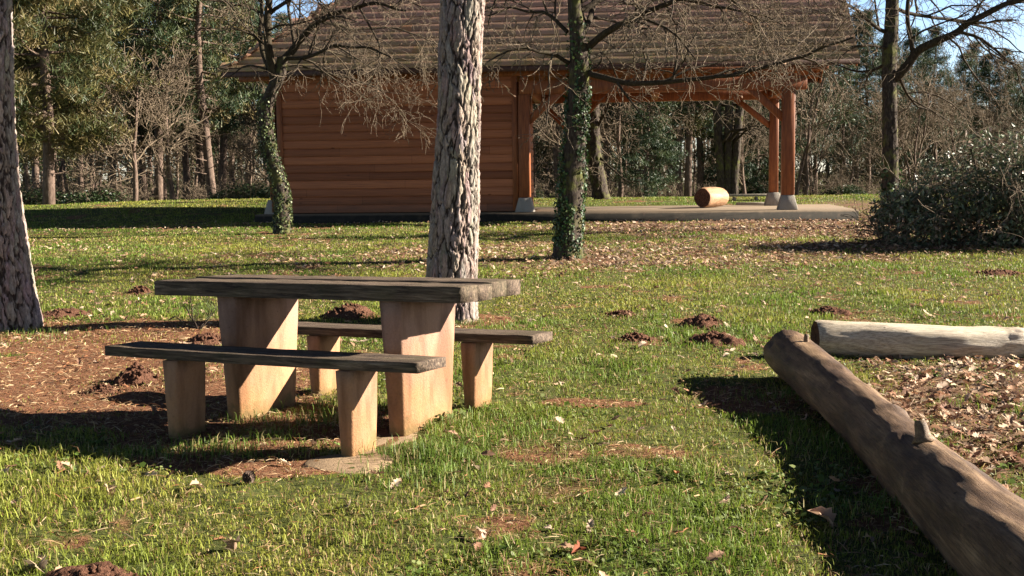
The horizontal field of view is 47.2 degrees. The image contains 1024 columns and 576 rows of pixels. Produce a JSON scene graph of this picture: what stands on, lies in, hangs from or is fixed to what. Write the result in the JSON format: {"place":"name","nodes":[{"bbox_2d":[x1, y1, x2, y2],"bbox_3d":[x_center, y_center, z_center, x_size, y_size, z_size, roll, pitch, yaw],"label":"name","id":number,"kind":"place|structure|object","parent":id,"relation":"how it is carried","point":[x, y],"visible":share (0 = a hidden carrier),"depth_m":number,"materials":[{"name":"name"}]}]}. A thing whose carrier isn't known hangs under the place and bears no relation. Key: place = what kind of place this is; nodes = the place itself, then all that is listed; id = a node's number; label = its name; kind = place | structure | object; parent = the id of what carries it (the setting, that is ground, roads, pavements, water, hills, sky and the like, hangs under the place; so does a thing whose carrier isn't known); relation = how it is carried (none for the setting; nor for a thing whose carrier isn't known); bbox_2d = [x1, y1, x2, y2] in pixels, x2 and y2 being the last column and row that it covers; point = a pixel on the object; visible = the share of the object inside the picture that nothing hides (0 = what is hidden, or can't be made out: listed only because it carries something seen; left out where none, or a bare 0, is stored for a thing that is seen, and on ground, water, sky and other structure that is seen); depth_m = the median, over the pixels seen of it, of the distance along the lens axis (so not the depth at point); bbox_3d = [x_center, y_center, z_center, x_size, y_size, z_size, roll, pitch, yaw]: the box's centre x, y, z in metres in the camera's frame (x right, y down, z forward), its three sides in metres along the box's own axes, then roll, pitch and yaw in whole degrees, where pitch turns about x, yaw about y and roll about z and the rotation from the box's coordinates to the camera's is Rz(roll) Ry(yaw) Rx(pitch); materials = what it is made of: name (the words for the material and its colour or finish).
{"place":"outdoors","nodes":[
{"label":"outdoors","id":0,"kind":"place"},
{"bbox_2d":[0,173,1023,575],"bbox_3d":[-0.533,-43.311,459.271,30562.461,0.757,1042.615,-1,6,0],"label":"ground","id":1,"kind":"structure","parent":0,"point":[142,417],"depth_m":6.22,"materials":[{"name":"plant"}]},
{"bbox_2d":[0,0,43,331],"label":"pine tree","id":2,"kind":"object","parent":1,"relation":"on","point":[20,305],"visible":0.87,"depth_m":9.99,"materials":[{"name":"black plant"}]},
{"bbox_2d":[23,555,47,572],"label":"fallen leaf","id":3,"kind":"object","parent":1,"relation":"on","point":[42,564],"visible":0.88,"depth_m":3.85,"materials":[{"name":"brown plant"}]},
{"bbox_2d":[19,2,102,199],"bbox_3d":[-22.191,-10.750,55.496,6.136,14.596,6.119,1,6,19],"label":"pine tree","id":4,"kind":"object","parent":1,"relation":"on","point":[35,169],"visible":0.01,"depth_m":55.17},
{"bbox_2d":[42,307,92,322],"bbox_3d":[-4.198,0.252,10.932,1.022,0.146,0.992,-3,6,-23],"label":"molehill","id":5,"kind":"object","parent":1,"relation":"on","point":[58,312],"visible":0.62,"depth_m":10.88,"materials":[{"name":"red soil"}]},
{"bbox_2d":[13,0,124,170],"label":"pine tree","id":6,"kind":"object","parent":1,"relation":"on","point":[37,145],"visible":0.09,"depth_m":40.48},
{"bbox_2d":[20,170,130,204],"bbox_3d":[-18.021,-3.694,45.856,5.178,2.098,5.552,2,6,26],"label":"shrub","id":7,"kind":"object","parent":1,"relation":"on","point":[27,199],"visible":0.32,"depth_m":45.04,"materials":[{"name":"green plant"}]},
{"bbox_2d":[25,90,134,190],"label":"bare tree","id":8,"kind":"object","parent":1,"relation":"on","point":[90,160],"visible":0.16,"depth_m":48.35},
{"bbox_2d":[32,39,131,194],"bbox_3d":[-18.920,-7.082,50.074,5.394,7.895,5.454,2,6,26],"label":"bare tree","id":9,"kind":"object","parent":1,"relation":"on","point":[62,165],"depth_m":50.31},
{"bbox_2d":[11,0,169,204],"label":"pine tree","id":10,"kind":"object","parent":1,"relation":"on","point":[65,94],"visible":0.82,"depth_m":36.41,"materials":[{"name":"plant"}]},
{"bbox_2d":[34,165,162,204],"bbox_3d":[-15.526,-3.572,43.944,5.240,1.980,4.887,3,7,36],"label":"shrub","id":11,"kind":"object","parent":1,"relation":"on","point":[94,195],"visible":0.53,"depth_m":43.08,"materials":[{"name":"green plant"}]},
{"bbox_2d":[75,383,128,395],"bbox_3d":[-2.505,0.635,7.191,0.331,0.109,0.284,-1,6,0],"label":"molehill","id":12,"kind":"object","parent":1,"relation":"on","point":[103,388],"visible":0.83,"depth_m":7.15,"materials":[{"name":"red soil"}]},
{"bbox_2d":[55,67,163,200],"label":"bare tree","id":13,"kind":"object","parent":1,"relation":"on","point":[98,164],"visible":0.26,"depth_m":43.73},
{"bbox_2d":[62,0,175,194],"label":"pine tree","id":14,"kind":"object","parent":1,"relation":"on","point":[138,127],"visible":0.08,"depth_m":49.83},
{"bbox_2d":[44,560,203,575],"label":"molehill","id":15,"kind":"object","parent":1,"relation":"on","point":[106,568],"visible":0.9,"depth_m":3.74,"materials":[{"name":"red soil"}]},
{"bbox_2d":[91,177,164,201],"bbox_3d":[-14.277,-3.472,43.604,2.398,1.342,3.519,-6,8,-44],"label":"shrub","id":16,"kind":"object","parent":1,"relation":"on","point":[142,196],"visible":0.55,"depth_m":43.09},
{"bbox_2d":[92,361,164,388],"bbox_3d":[-2.387,0.567,7.482,0.526,0.202,0.508,3,6,31],"label":"molehill","id":17,"kind":"object","parent":1,"relation":"on","point":[136,372],"visible":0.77,"depth_m":7.42,"materials":[{"name":"red soil"}]},
{"bbox_2d":[85,0,171,200],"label":"pine tree","id":18,"kind":"object","parent":1,"relation":"on","point":[141,170],"visible":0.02,"depth_m":51.33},
{"bbox_2d":[59,37,200,201],"bbox_3d":[-12.448,-5.300,38.423,4.933,5.811,3.698,0,6,7],"label":"bare tree","id":19,"kind":"object","parent":1,"relation":"on","point":[132,152],"visible":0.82,"depth_m":38.31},
{"bbox_2d":[116,285,153,295],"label":"molehill","id":20,"kind":"object","parent":1,"relation":"on","point":[138,290],"visible":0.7,"depth_m":12.74,"materials":[{"name":"red soil"}]},
{"bbox_2d":[97,62,197,199],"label":"bare tree","id":21,"kind":"object","parent":1,"relation":"on","point":[149,153],"visible":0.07,"depth_m":52.66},
{"bbox_2d":[72,0,241,200],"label":"pine tree","id":22,"kind":"object","parent":1,"relation":"on","point":[158,188],"visible":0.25,"depth_m":45.43,"materials":[{"name":"plant"}]},
{"bbox_2d":[109,46,229,199],"bbox_3d":[-12.094,-5.580,42.148,3.424,5.970,4.800,3,7,37],"label":"bare tree","id":23,"kind":"object","parent":1,"relation":"on","point":[167,155],"visible":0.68,"depth_m":41.62,"materials":[{"name":"plant"}]},
{"bbox_2d":[149,139,194,197],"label":"bare tree","id":24,"kind":"object","parent":1,"relation":"on","point":[176,167],"visible":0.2,"depth_m":57.20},
{"bbox_2d":[107,1,241,194],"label":"pine tree","id":25,"kind":"object","parent":1,"relation":"on","point":[185,166],"visible":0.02,"depth_m":50.66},
{"bbox_2d":[145,178,205,200],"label":"shrub","id":26,"kind":"object","parent":1,"relation":"on","point":[184,195],"visible":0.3,"depth_m":47.94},
{"bbox_2d":[125,0,264,198],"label":"pine tree","id":27,"kind":"object","parent":1,"relation":"on","point":[166,36],"visible":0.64,"depth_m":43.43,"materials":[{"name":"plant"}]},
{"bbox_2d":[170,332,221,344],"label":"molehill","id":28,"kind":"object","parent":1,"relation":"on","point":[207,338],"visible":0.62,"depth_m":9.11,"materials":[{"name":"red soil"}]},
{"bbox_2d":[171,129,220,195],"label":"bare tree","id":29,"kind":"object","parent":1,"relation":"on","point":[195,170],"visible":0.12,"depth_m":56.69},
{"bbox_2d":[176,296,217,329],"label":"pine branch","id":30,"kind":"object","parent":1,"relation":"on","point":[194,317],"visible":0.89,"depth_m":9.92,"materials":[{"name":"plant"}]},
{"bbox_2d":[132,1,263,199],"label":"pine tree","id":31,"kind":"object","parent":1,"relation":"on","point":[199,160],"visible":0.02,"depth_m":53.71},
{"bbox_2d":[177,177,235,199],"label":"shrub","id":32,"kind":"object","parent":1,"relation":"on","point":[204,195],"visible":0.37,"depth_m":44.80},
{"bbox_2d":[154,0,272,190],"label":"pine tree","id":33,"kind":"object","parent":1,"relation":"on","point":[226,128],"visible":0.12,"depth_m":49.88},
{"bbox_2d":[189,125,254,191],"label":"bare tree","id":34,"kind":"object","parent":1,"relation":"on","point":[218,156],"visible":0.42,"depth_m":53.94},
{"bbox_2d":[177,163,270,199],"bbox_3d":[-9.255,-3.614,43.019,5.135,2.081,5.506,3,7,36],"label":"shrub","id":35,"kind":"object","parent":1,"relation":"on","point":[250,192],"visible":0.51,"depth_m":42.16,"materials":[{"name":"green plant"}]},
{"bbox_2d":[211,113,267,186],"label":"bare tree","id":36,"kind":"object","parent":1,"relation":"on","point":[254,138],"visible":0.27,"depth_m":56.22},
{"bbox_2d":[213,81,269,184],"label":"bare tree","id":37,"kind":"object","parent":1,"relation":"on","point":[242,147],"visible":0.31,"depth_m":49.79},
{"bbox_2d":[207,1,281,189],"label":"pine tree","id":38,"kind":"object","parent":1,"relation":"on","point":[274,31],"visible":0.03,"depth_m":64.10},
{"bbox_2d":[105,341,445,456],"bbox_3d":[-1.175,0.598,5.664,1.824,0.624,0.260,2,6,26],"label":"bench","id":39,"kind":"object","parent":1,"relation":"on","point":[184,374],"visible":0.98,"depth_m":5.50,"materials":[{"name":"brown wood"}]},
{"bbox_2d":[162,0,504,233],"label":"bare tree","id":40,"kind":"object","parent":1,"relation":"on","point":[282,218],"visible":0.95,"depth_m":21.52,"materials":[{"name":"brown plant"}]},
{"bbox_2d":[154,274,519,435],"bbox_3d":[-0.926,0.396,6.193,1.864,0.921,0.661,2,6,26],"label":"picnic table","id":41,"kind":"object","parent":1,"relation":"on","point":[417,314],"visible":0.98,"depth_m":6.03,"materials":[{"name":"brown wood"}]},
{"bbox_2d":[319,302,379,322],"bbox_3d":[-1.492,0.231,10.738,0.912,0.209,0.842,3,6,32],"label":"molehill","id":42,"kind":"object","parent":1,"relation":"on","point":[353,311],"visible":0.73,"depth_m":10.61,"materials":[{"name":"red soil"}]},
{"bbox_2d":[302,432,417,473],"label":"paving slab","id":43,"kind":"structure","parent":1,"relation":"on","point":[330,462],"depth_m":5.28,"materials":[{"name":"concrete"}]},
{"bbox_2d":[297,322,552,412],"bbox_3d":[-0.652,0.506,6.740,1.827,0.589,0.260,2,6,26],"label":"bench","id":44,"kind":"object","parent":1,"relation":"on","point":[477,354],"visible":0.59,"depth_m":6.51,"materials":[{"name":"brown wood"}]},
{"bbox_2d":[425,0,484,323],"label":"pine tree","id":45,"kind":"object","parent":1,"relation":"on","point":[453,246],"visible":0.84,"depth_m":10.15,"materials":[{"name":"black plant"}]},
{"bbox_2d":[0,214,1023,575],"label":"fallen leaves","id":46,"kind":"object","parent":1,"relation":"on","point":[956,412],"depth_m":12.42,"materials":[{"name":"plant"}]},
{"bbox_2d":[0,226,1023,575],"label":"straw","id":47,"kind":"object","parent":1,"relation":"on","point":[62,374],"visible":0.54,"depth_m":6.60,"materials":[{"name":"brown plant"}]},
{"bbox_2d":[8,291,1023,575],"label":"clover","id":48,"kind":"object","parent":1,"relation":"on","point":[742,469],"visible":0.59,"depth_m":5.01,"materials":[{"name":"green plant"}]},
{"bbox_2d":[18,69,1022,199],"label":"woods","id":49,"kind":"object","parent":1,"relation":"on","point":[825,170],"visible":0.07,"depth_m":90.54,"materials":[{"name":"plant"}]},
{"bbox_2d":[218,0,859,222],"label":"pavilion","id":50,"kind":"structure","parent":1,"relation":"on","point":[356,170],"depth_m":24.82,"materials":[{"name":"wood"}]},
{"bbox_2d":[694,187,728,207],"bbox_3d":[4.472,-2.032,26.264,0.483,0.464,0.864,4,7,38],"label":"log","id":51,"kind":"object","parent":50,"relation":"on","point":[705,197],"visible":1,"depth_m":26.00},
{"bbox_2d":[533,105,561,197],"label":"bare tree","id":52,"kind":"object","parent":1,"relation":"on","point":[547,154],"visible":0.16,"depth_m":56.98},
{"bbox_2d":[534,104,560,186],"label":"pine tree","id":53,"kind":"object","parent":1,"relation":"on","point":[537,146],"visible":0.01,"depth_m":65.22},
{"bbox_2d":[535,108,561,196],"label":"pine tree","id":54,"kind":"object","parent":1,"relation":"on","point":[544,168],"visible":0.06,"depth_m":69.01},
{"bbox_2d":[533,162,591,198],"bbox_3d":[1.778,-3.758,43.229,4.354,1.969,3.878,-6,7,-41],"label":"shrub","id":55,"kind":"object","parent":1,"relation":"on","point":[547,187],"visible":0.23,"depth_m":43.27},
{"bbox_2d":[533,103,604,194],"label":"pine tree","id":56,"kind":"object","parent":1,"relation":"on","point":[555,154],"visible":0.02,"depth_m":48.78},
{"bbox_2d":[533,103,628,162],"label":"bare tree","id":57,"kind":"object","parent":1,"relation":"on","point":[558,109],"visible":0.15,"depth_m":45.72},
{"bbox_2d":[559,102,645,198],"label":"bare tree","id":58,"kind":"object","parent":1,"relation":"on","point":[597,178],"visible":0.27,"depth_m":30.61,"materials":[{"name":"brown plant"}]},
{"bbox_2d":[545,167,670,196],"bbox_3d":[3.912,-4.028,46.402,4.685,2.119,4.173,3,6,31],"label":"shrub","id":59,"kind":"object","parent":1,"relation":"on","point":[616,191],"visible":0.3,"depth_m":46.12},
{"bbox_2d":[553,102,687,196],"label":"bare tree","id":60,"kind":"object","parent":1,"relation":"on","point":[621,188],"visible":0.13,"depth_m":40.56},
{"bbox_2d":[599,102,654,193],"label":"pine tree","id":61,"kind":"object","parent":1,"relation":"on","point":[607,172],"visible":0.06,"depth_m":51.54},
{"bbox_2d":[600,105,658,196],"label":"pine tree","id":62,"kind":"object","parent":1,"relation":"on","point":[633,146],"visible":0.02,"depth_m":56.61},
{"bbox_2d":[600,331,665,344],"bbox_3d":[0.945,0.395,9.045,0.536,0.130,0.483,-1,6,0],"label":"molehill","id":63,"kind":"object","parent":1,"relation":"on","point":[635,336],"visible":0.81,"depth_m":8.98,"materials":[{"name":"red soil"}]},
{"bbox_2d":[603,101,690,196],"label":"pine tree","id":64,"kind":"object","parent":1,"relation":"on","point":[651,182],"visible":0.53,"depth_m":39.60,"materials":[{"name":"plant"}]},
{"bbox_2d":[413,0,947,259],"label":"bare tree","id":65,"kind":"object","parent":1,"relation":"on","point":[567,238],"visible":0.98,"depth_m":15.69,"materials":[{"name":"brown plant"}]},
{"bbox_2d":[652,101,708,196],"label":"pine tree","id":66,"kind":"object","parent":1,"relation":"on","point":[679,139],"depth_m":50.25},
{"bbox_2d":[643,101,734,191],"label":"pine tree","id":67,"kind":"object","parent":1,"relation":"on","point":[700,171],"visible":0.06,"depth_m":50.70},
{"bbox_2d":[661,123,723,193],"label":"bare tree","id":68,"kind":"object","parent":1,"relation":"on","point":[694,165],"visible":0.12,"depth_m":59.87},
{"bbox_2d":[656,313,730,330],"bbox_3d":[1.600,0.287,9.845,0.798,0.166,0.692,2,6,30],"label":"molehill","id":69,"kind":"object","parent":1,"relation":"on","point":[700,320],"visible":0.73,"depth_m":9.74,"materials":[{"name":"red soil"}]},
{"bbox_2d":[663,100,751,196],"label":"pine tree","id":70,"kind":"object","parent":1,"relation":"on","point":[688,168],"visible":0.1,"depth_m":43.71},
{"bbox_2d":[660,330,761,350],"bbox_3d":[1.510,0.395,8.881,0.835,0.165,0.825,-1,6,0],"label":"molehill","id":71,"kind":"object","parent":1,"relation":"on","point":[714,337],"visible":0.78,"depth_m":8.77,"materials":[{"name":"red soil"}]},
{"bbox_2d":[648,101,799,188],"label":"bare tree","id":72,"kind":"object","parent":1,"relation":"on","point":[719,140],"visible":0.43,"depth_m":37.61,"materials":[{"name":"brown plant"}]},
{"bbox_2d":[682,100,768,195],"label":"pine tree","id":73,"kind":"object","parent":1,"relation":"on","point":[710,173],"visible":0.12,"depth_m":50.35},
{"bbox_2d":[663,97,797,193],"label":"bare tree","id":74,"kind":"object","parent":1,"relation":"on","point":[736,148],"visible":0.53,"depth_m":37.66,"materials":[{"name":"brown plant"}]},
{"bbox_2d":[667,90,807,193],"bbox_3d":[6.968,-5.855,37.861,5.281,6.542,4.138,3,7,37],"label":"bare tree","id":75,"kind":"object","parent":1,"relation":"on","point":[728,155],"visible":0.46,"depth_m":37.64,"materials":[{"name":"brown plant"}]},
{"bbox_2d":[708,100,780,193],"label":"bare tree","id":76,"kind":"object","parent":1,"relation":"on","point":[742,170],"visible":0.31,"depth_m":47.75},
{"bbox_2d":[738,174,780,193],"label":"shrub","id":77,"kind":"object","parent":1,"relation":"on","point":[756,191],"visible":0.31,"depth_m":50.79,"materials":[{"name":"green plant"}]},
{"bbox_2d":[707,99,823,193],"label":"pine tree","id":78,"kind":"object","parent":1,"relation":"on","point":[755,160],"visible":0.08,"depth_m":51.12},
{"bbox_2d":[746,64,860,193],"bbox_3d":[12.349,-9.881,49.517,5.471,13.015,5.456,-5,7,-36],"label":"pine tree","id":79,"kind":"object","parent":1,"relation":"on","point":[797,114],"visible":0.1,"depth_m":49.75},
{"bbox_2d":[795,77,839,193],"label":"pine tree","id":80,"kind":"object","parent":1,"relation":"on","point":[816,163],"visible":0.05,"depth_m":67.21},
{"bbox_2d":[807,506,836,527],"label":"fallen leaf","id":81,"kind":"object","parent":1,"relation":"on","point":[826,513],"visible":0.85,"depth_m":4.31,"materials":[{"name":"brown plant"}]},
{"bbox_2d":[765,31,881,194],"bbox_3d":[11.385,-7.112,44.211,5.667,8.203,5.605,-2,6,-15],"label":"bare tree","id":82,"kind":"object","parent":1,"relation":"on","point":[809,96],"visible":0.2,"depth_m":44.65,"materials":[{"name":"plant"}]},
{"bbox_2d":[800,168,859,194],"bbox_3d":[15.547,-4.906,55.081,3.106,1.738,4.559,5,8,44],"label":"shrub","id":83,"kind":"object","parent":1,"relation":"on","point":[825,185],"visible":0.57,"depth_m":54.63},
{"bbox_2d":[795,93,872,194],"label":"bare tree","id":84,"kind":"object","parent":1,"relation":"on","point":[824,153],"visible":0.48,"depth_m":59.17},
{"bbox_2d":[803,305,871,318],"bbox_3d":[2.808,0.219,10.464,0.680,0.131,0.693,-6,8,-43],"label":"molehill","id":85,"kind":"object","parent":1,"relation":"on","point":[835,310],"visible":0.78,"depth_m":10.39,"materials":[{"name":"red soil"}]},
{"bbox_2d":[812,64,870,182],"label":"pine tree","id":86,"kind":"object","parent":1,"relation":"on","point":[843,131],"visible":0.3,"depth_m":62.78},
{"bbox_2d":[810,174,880,194],"bbox_3d":[15.624,-4.602,53.923,3.697,1.397,3.448,-1,6,-3],"label":"shrub","id":87,"kind":"object","parent":1,"relation":"on","point":[837,188],"visible":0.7,"depth_m":53.66,"materials":[{"name":"green plant"}]},
{"bbox_2d":[826,120,877,187],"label":"bare tree","id":88,"kind":"object","parent":1,"relation":"on","point":[849,141],"visible":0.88,"depth_m":56.67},
{"bbox_2d":[834,4,879,188],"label":"pine tree","id":89,"kind":"object","parent":1,"relation":"on","point":[862,90],"visible":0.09,"depth_m":70.24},
{"bbox_2d":[837,3,897,191],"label":"pine tree","id":90,"kind":"object","parent":1,"relation":"on","point":[872,49],"visible":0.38,"depth_m":68.94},
{"bbox_2d":[825,82,927,190],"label":"bare tree","id":91,"kind":"object","parent":1,"relation":"on","point":[875,149],"visible":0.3,"depth_m":51.26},
{"bbox_2d":[761,0,1023,226],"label":"bare tree","id":92,"kind":"object","parent":1,"relation":"on","point":[892,75],"visible":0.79,"depth_m":21.11,"materials":[{"name":"brown plant"}]},
{"bbox_2d":[860,31,924,162],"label":"pine tree","id":93,"kind":"object","parent":1,"relation":"on","point":[902,93],"visible":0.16,"depth_m":57.62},
{"bbox_2d":[763,329,1023,575],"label":"log","id":94,"kind":"object","parent":1,"relation":"on","point":[966,516],"visible":1,"depth_m":4.39,"materials":[{"name":"wood"}]},
{"bbox_2d":[829,41,979,191],"bbox_3d":[15.469,-6.339,45.397,5.574,6.291,3.882,-1,6,-2],"label":"bare tree","id":95,"kind":"object","parent":1,"relation":"on","point":[917,148],"visible":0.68,"depth_m":45.26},
{"bbox_2d":[877,25,948,184],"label":"pine tree","id":96,"kind":"object","parent":1,"relation":"on","point":[918,39],"visible":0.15,"depth_m":74.63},
{"bbox_2d":[810,320,1023,359],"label":"log","id":97,"kind":"object","parent":1,"relation":"on","point":[874,339],"visible":0.85,"depth_m":8.03,"materials":[{"name":"wood"}]},
{"bbox_2d":[826,107,1023,252],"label":"bush","id":98,"kind":"object","parent":1,"relation":"on","point":[924,212],"visible":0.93,"depth_m":17.10,"materials":[{"name":"green plant"}]},
{"bbox_2d":[910,20,971,184],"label":"pine tree","id":99,"kind":"object","parent":1,"relation":"on","point":[933,51],"visible":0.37,"depth_m":73.06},
{"bbox_2d":[925,76,970,184],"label":"pine tree","id":100,"kind":"object","parent":1,"relation":"on","point":[954,81],"visible":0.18,"depth_m":82.25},
{"bbox_2d":[911,54,1005,175],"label":"bare tree","id":101,"kind":"object","parent":1,"relation":"on","point":[950,129],"visible":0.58,"depth_m":56.52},
{"bbox_2d":[953,49,983,167],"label":"pine tree","id":102,"kind":"object","parent":1,"relation":"on","point":[962,64],"visible":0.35,"depth_m":88.21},
{"bbox_2d":[948,41,996,170],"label":"pine tree","id":103,"kind":"object","parent":1,"relation":"on","point":[976,51],"visible":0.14,"depth_m":89.20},
{"bbox_2d":[958,52,1013,175],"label":"pine tree","id":104,"kind":"object","parent":1,"relation":"on","point":[987,72],"visible":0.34,"depth_m":64.37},
{"bbox_2d":[950,77,1023,179],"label":"bare tree","id":105,"kind":"object","parent":1,"relation":"on","point":[987,115],"visible":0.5,"depth_m":59.48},
{"bbox_2d":[971,269,1023,276],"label":"molehill","id":106,"kind":"object","parent":1,"relation":"on","point":[997,272],"visible":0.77,"depth_m":13.39,"materials":[{"name":"red soil"}]},
{"bbox_2d":[972,47,1023,165],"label":"pine tree","id":107,"kind":"object","parent":1,"relation":"on","point":[1011,90],"visible":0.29,"depth_m":64.14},
{"bbox_2d":[992,92,1023,159],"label":"bare tree","id":108,"kind":"object","parent":1,"relation":"on","point":[1010,118],"visible":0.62,"depth_m":48.65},
{"bbox_2d":[999,59,1023,155],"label":"pine tree","id":109,"kind":"object","parent":1,"relation":"on","point":[1021,99],"visible":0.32,"depth_m":59.59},
{"bbox_2d":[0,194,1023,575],"bbox_3d":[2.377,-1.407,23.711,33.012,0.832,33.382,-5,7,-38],"label":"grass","id":110,"kind":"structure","parent":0,"point":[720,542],"depth_m":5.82,"materials":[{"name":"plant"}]},
{"bbox_2d":[19,0,1023,182],"label":"sky","id":111,"kind":"structure","parent":0,"point":[1018,42],"materials":[{"name":"blue"}]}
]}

